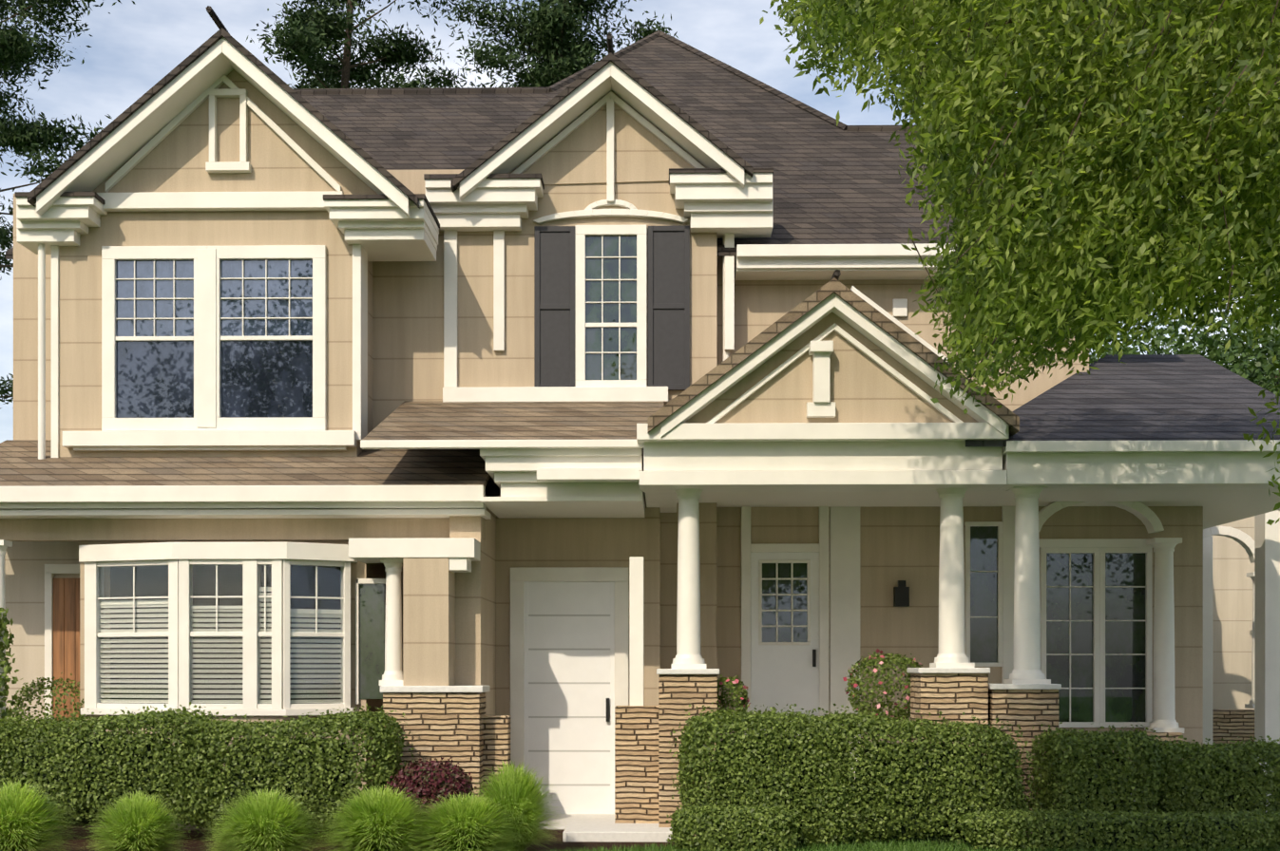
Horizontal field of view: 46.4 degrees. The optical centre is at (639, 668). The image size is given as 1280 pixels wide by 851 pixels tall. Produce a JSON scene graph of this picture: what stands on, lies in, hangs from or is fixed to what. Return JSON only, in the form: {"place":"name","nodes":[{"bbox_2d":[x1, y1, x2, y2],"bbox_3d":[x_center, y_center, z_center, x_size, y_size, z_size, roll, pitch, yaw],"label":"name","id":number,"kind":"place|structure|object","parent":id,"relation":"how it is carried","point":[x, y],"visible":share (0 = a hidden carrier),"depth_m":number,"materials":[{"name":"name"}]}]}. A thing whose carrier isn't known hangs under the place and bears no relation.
{"place":"outdoors","nodes":[
{"label":"outdoors","id":0,"kind":"place"},
{"bbox_2d":[4,541,79,725],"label":"light house walls","id":1,"kind":"structure","parent":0,"point":[26,563],"depth_m":14.61,"materials":[{"name":"beige paint"}]},
{"bbox_2d":[99,587,343,704],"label":"window blinds","id":2,"kind":"object","parent":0,"point":[296,613],"visible":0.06,"depth_m":13.57,"materials":[{"name":"white plastic"}]},
{"bbox_2d":[0,0,1279,443],"label":"sky","id":3,"kind":"structure","parent":0,"point":[133,47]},
{"bbox_2d":[717,674,750,721],"bbox_3d":[0.805,0.282,13.640,0.428,0.460,0.349,0,0,1],"label":"flowering bush","id":4,"kind":"object","parent":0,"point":[741,688],"visible":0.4,"depth_m":13.55,"materials":[{"name":"green plant"}]},
{"bbox_3d":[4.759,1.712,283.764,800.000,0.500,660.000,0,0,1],"label":"ground","id":5,"kind":"structure","parent":0,"visible":0},
{"bbox_2d":[0,0,91,408],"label":"pine tree","id":6,"kind":"object","parent":5,"relation":"on","point":[6,239],"visible":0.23,"depth_m":42.61,"materials":[{"name":"green plant"}]},
{"bbox_2d":[9,672,84,727],"bbox_3d":[-5.467,0.505,13.930,0.914,0.948,0.479,0,0,1],"label":"shrub","id":7,"kind":"object","parent":5,"relation":"on","point":[29,690],"visible":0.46,"depth_m":13.84,"materials":[{"name":"green plant"}]},
{"bbox_2d":[0,0,135,267],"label":"pine tree","id":8,"kind":"object","parent":5,"relation":"on","point":[24,137],"visible":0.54,"depth_m":35.24,"materials":[{"name":"green plant"}]},
{"bbox_2d":[245,0,476,89],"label":"pine tree","id":9,"kind":"object","parent":5,"relation":"on","point":[306,34],"visible":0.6,"depth_m":39.94,"materials":[{"name":"green plant"}]},
{"bbox_2d":[419,0,678,87],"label":"pine tree","id":10,"kind":"object","parent":5,"relation":"on","point":[547,31],"visible":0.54,"depth_m":40.05,"materials":[{"name":"green plant"}]},
{"bbox_2d":[0,69,1203,830],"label":"house walls","id":11,"kind":"structure","parent":5,"relation":"on","point":[453,628],"depth_m":15.06,"materials":[{"name":"beige paint"}]},
{"bbox_2d":[52,577,79,728],"bbox_3d":[-5.516,0.015,14.579,0.440,1.801,0.048,0,0,1],"label":"wood door","id":12,"kind":"structure","parent":11,"relation":"attached to","point":[66,626],"depth_m":14.56,"materials":[{"name":"brown wood"}]},
{"bbox_2d":[115,259,312,336],"bbox_3d":[-4.133,-3.591,14.478,1.929,0.771,0.010,0,0,1],"label":"window glass","id":13,"kind":"object","parent":11,"relation":"attached to","point":[233,288],"depth_m":14.47,"materials":[{"name":"glass"}]},
{"bbox_2d":[115,340,312,418],"bbox_3d":[-4.133,-2.820,14.478,1.929,0.772,0.010,0,0,1],"label":"window glass","id":14,"kind":"object","parent":11,"relation":"attached to","point":[258,379],"visible":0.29,"depth_m":14.47,"materials":[{"name":"glass"}]},
{"bbox_2d":[98,564,343,704],"bbox_3d":[-3.860,-0.309,13.605,2.258,1.266,0.293,0,0,1],"label":"bay window glass","id":15,"kind":"object","parent":11,"relation":"attached to","point":[205,637],"visible":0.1,"depth_m":13.57,"materials":[{"name":"clear glass"}]},
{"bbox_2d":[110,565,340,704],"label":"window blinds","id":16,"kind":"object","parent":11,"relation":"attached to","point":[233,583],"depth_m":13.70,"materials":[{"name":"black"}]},
{"bbox_2d":[0,278,1019,487],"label":"lower roof","id":17,"kind":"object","parent":11,"relation":"on","point":[21,465],"visible":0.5,"depth_m":13.80,"materials":[{"name":"brown"}]},
{"bbox_2d":[5,5,1042,280],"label":"brown roof","id":18,"kind":"structure","parent":11,"relation":"on","point":[840,182],"depth_m":17.63,"materials":[{"name":"brown"}]},
{"bbox_2d":[534,225,689,390],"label":"shutters","id":19,"kind":"object","parent":11,"relation":"attached to","point":[668,306],"visible":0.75,"depth_m":15.16,"materials":[{"name":"grey wood"}]},
{"bbox_2d":[0,235,1254,733],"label":"porch columns","id":20,"kind":"structure","parent":11,"relation":"attached to","point":[952,610],"depth_m":13.12,"materials":[{"name":"white paint"}]},
{"bbox_2d":[0,607,19,718],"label":"vine leaves","id":21,"kind":"object","parent":20,"relation":"on","point":[4,623],"visible":0.65,"depth_m":13.42,"materials":[{"name":"green plant"}]},
{"bbox_2d":[0,37,1279,771],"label":"house trim","id":22,"kind":"structure","parent":11,"relation":"attached to","point":[676,450],"depth_m":14.36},
{"bbox_2d":[0,268,1279,529],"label":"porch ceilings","id":23,"kind":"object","parent":11,"relation":"on","point":[1222,506],"visible":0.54,"depth_m":14.46,"materials":[{"name":"white paint"}]},
{"bbox_2d":[523,553,819,814],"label":"doors","id":24,"kind":"structure","parent":11,"relation":"attached to","point":[782,677],"depth_m":14.71,"materials":[{"name":"white wood"}]},
{"bbox_2d":[528,614,610,785],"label":"door panel grooves","id":25,"kind":"object","parent":24,"relation":"attached to","point":[567,683],"depth_m":14.71,"materials":[{"name":"grey"}]},
{"bbox_2d":[359,235,1146,722],"bbox_3d":[1.232,-1.933,15.119,8.049,4.980,0.964,0,0,-12],"label":"dark window glass","id":26,"kind":"object","parent":11,"relation":"attached to","point":[1125,620],"visible":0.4,"depth_m":15.52,"materials":[{"name":"black glass"}]},
{"bbox_2d":[606,580,909,722],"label":"iron fittings","id":27,"kind":"object","parent":11,"relation":"attached to","point":[901,595],"visible":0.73,"depth_m":15.44,"materials":[{"name":"black metal"}]},
{"bbox_2d":[965,354,1279,446],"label":"grey roof","id":28,"kind":"structure","parent":11,"relation":"on","point":[1166,397],"depth_m":13.98,"materials":[{"name":"grey"}]},
{"bbox_2d":[41,825,1262,850],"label":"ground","id":29,"kind":"structure","parent":5,"relation":"on","point":[198,842],"depth_m":12.48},
{"bbox_2d":[0,778,84,850],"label":"grass tuft","id":30,"kind":"object","parent":29,"relation":"on","point":[25,817],"visible":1,"depth_m":11.02,"materials":[{"name":"green plant"}]},
{"bbox_2d":[0,702,239,833],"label":"hedge","id":31,"kind":"object","parent":29,"relation":"on","point":[88,767],"visible":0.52,"depth_m":12.49,"materials":[{"name":"green plant"}]},
{"bbox_2d":[80,791,194,850],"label":"grass tuft","id":32,"kind":"object","parent":29,"relation":"on","point":[137,822],"visible":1,"depth_m":11.00,"materials":[{"name":"green plant"}]},
{"bbox_2d":[195,786,335,850],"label":"grass tuft","id":33,"kind":"object","parent":29,"relation":"on","point":[271,821],"visible":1,"depth_m":10.97,"materials":[{"name":"green plant"}]},
{"bbox_2d":[158,704,414,837],"bbox_3d":[-2.982,0.874,12.662,2.138,1.170,0.674,0,0,1],"label":"hedge","id":34,"kind":"object","parent":29,"relation":"on","point":[317,773],"visible":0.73,"depth_m":12.46,"materials":[{"name":"green plant"}]},
{"bbox_2d":[312,784,442,850],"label":"grass tuft","id":35,"kind":"object","parent":29,"relation":"on","point":[379,820],"visible":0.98,"depth_m":11.07,"materials":[{"name":"green plant"}]},
{"bbox_2d":[384,757,477,836],"bbox_3d":[-1.723,1.071,12.314,0.758,0.682,0.535,0,0,1],"label":"red barberry shrub","id":36,"kind":"object","parent":29,"relation":"on","point":[432,785],"visible":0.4,"depth_m":12.20,"materials":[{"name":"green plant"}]},
{"bbox_2d":[401,792,536,850],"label":"grass tuft","id":37,"kind":"object","parent":29,"relation":"on","point":[466,825],"visible":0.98,"depth_m":11.14,"materials":[{"name":"green plant"}]},
{"bbox_2d":[464,760,568,850],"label":"grass tuft","id":38,"kind":"object","parent":29,"relation":"on","point":[516,792],"visible":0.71,"depth_m":11.56,"materials":[{"name":"green plant"}]},
{"bbox_2d":[668,701,866,848],"bbox_3d":[1.048,0.879,12.195,1.624,1.200,0.842,0,0,1],"label":"hedge","id":39,"kind":"object","parent":29,"relation":"on","point":[768,765],"visible":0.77,"depth_m":11.95,"materials":[{"name":"green plant"}]},
{"bbox_2d":[790,704,1044,846],"bbox_3d":[2.241,0.882,12.219,2.054,1.185,0.739,0,0,1],"label":"hedge","id":40,"kind":"object","parent":29,"relation":"on","point":[913,790],"visible":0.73,"depth_m":12.01,"materials":[{"name":"green plant"}]},
{"bbox_2d":[1021,722,1169,829],"bbox_3d":[3.772,0.962,12.302,1.121,1.021,0.690,0,0,1],"label":"hedge","id":41,"kind":"object","parent":29,"relation":"on","point":[1079,775],"visible":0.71,"depth_m":12.11,"materials":[{"name":"green plant"}]},
{"bbox_2d":[1150,734,1279,838],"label":"hedge","id":42,"kind":"object","parent":29,"relation":"on","point":[1224,777],"visible":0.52,"depth_m":12.20,"materials":[{"name":"green plant"}]},
{"bbox_2d":[665,802,804,850],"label":"hedge","id":43,"kind":"object","parent":5,"relation":"on","point":[740,831],"visible":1,"depth_m":11.50,"materials":[{"name":"green plant"}]},
{"bbox_2d":[382,673,1254,836],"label":"stone piers","id":44,"kind":"structure","parent":5,"relation":"on","point":[466,733],"depth_m":13.08,"materials":[{"name":"beige stone"}]},
{"bbox_2d":[380,668,1271,841],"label":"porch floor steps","id":45,"kind":"structure","parent":44,"relation":"on","point":[591,828],"depth_m":12.88,"materials":[{"name":"beige concrete"}]},
{"bbox_2d":[842,649,922,721],"bbox_3d":[2.262,0.177,13.653,0.792,0.718,0.456,0,0,1],"label":"flowering bush","id":46,"kind":"object","parent":5,"relation":"on","point":[886,661],"visible":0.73,"depth_m":13.55,"materials":[{"name":"green plant"}]},
{"bbox_2d":[506,838,1279,850],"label":"lawn grass","id":47,"kind":"structure","parent":5,"relation":"on","point":[898,846],"depth_m":11.70,"materials":[{"name":"green plant"}]},
{"bbox_2d":[759,0,1279,525],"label":"tree","id":48,"kind":"object","parent":5,"relation":"on","point":[1090,219],"visible":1,"depth_m":6.08,"materials":[{"name":"green plant"}]},
{"bbox_2d":[936,806,1279,850],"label":"hedge","id":49,"kind":"object","parent":5,"relation":"on","point":[1138,831],"visible":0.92,"depth_m":11.59,"materials":[{"name":"green plant"}]},
{"bbox_2d":[1088,321,1193,360],"bbox_3d":[10.469,-4.274,40.575,10.341,11.485,10.112,0,0,31],"label":"tree","id":50,"kind":"object","parent":5,"relation":"on","point":[1146,344],"depth_m":39.56,"materials":[{"name":"green plant"}]},
{"bbox_2d":[1088,276,1279,397],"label":"tree","id":51,"kind":"object","parent":5,"relation":"on","point":[1255,368],"visible":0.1,"depth_m":31.84,"materials":[{"name":"green plant"}]},
{"bbox_2d":[1136,302,1279,390],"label":"tree","id":52,"kind":"object","parent":5,"relation":"on","point":[1270,338],"visible":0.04,"depth_m":32.62,"materials":[{"name":"green plant"}]},
{"bbox_2d":[1212,516,1254,709],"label":"porch wall","id":53,"kind":"structure","parent":5,"relation":"on","point":[1232,565],"depth_m":20.17,"materials":[{"name":"beige paint"}]}
]}

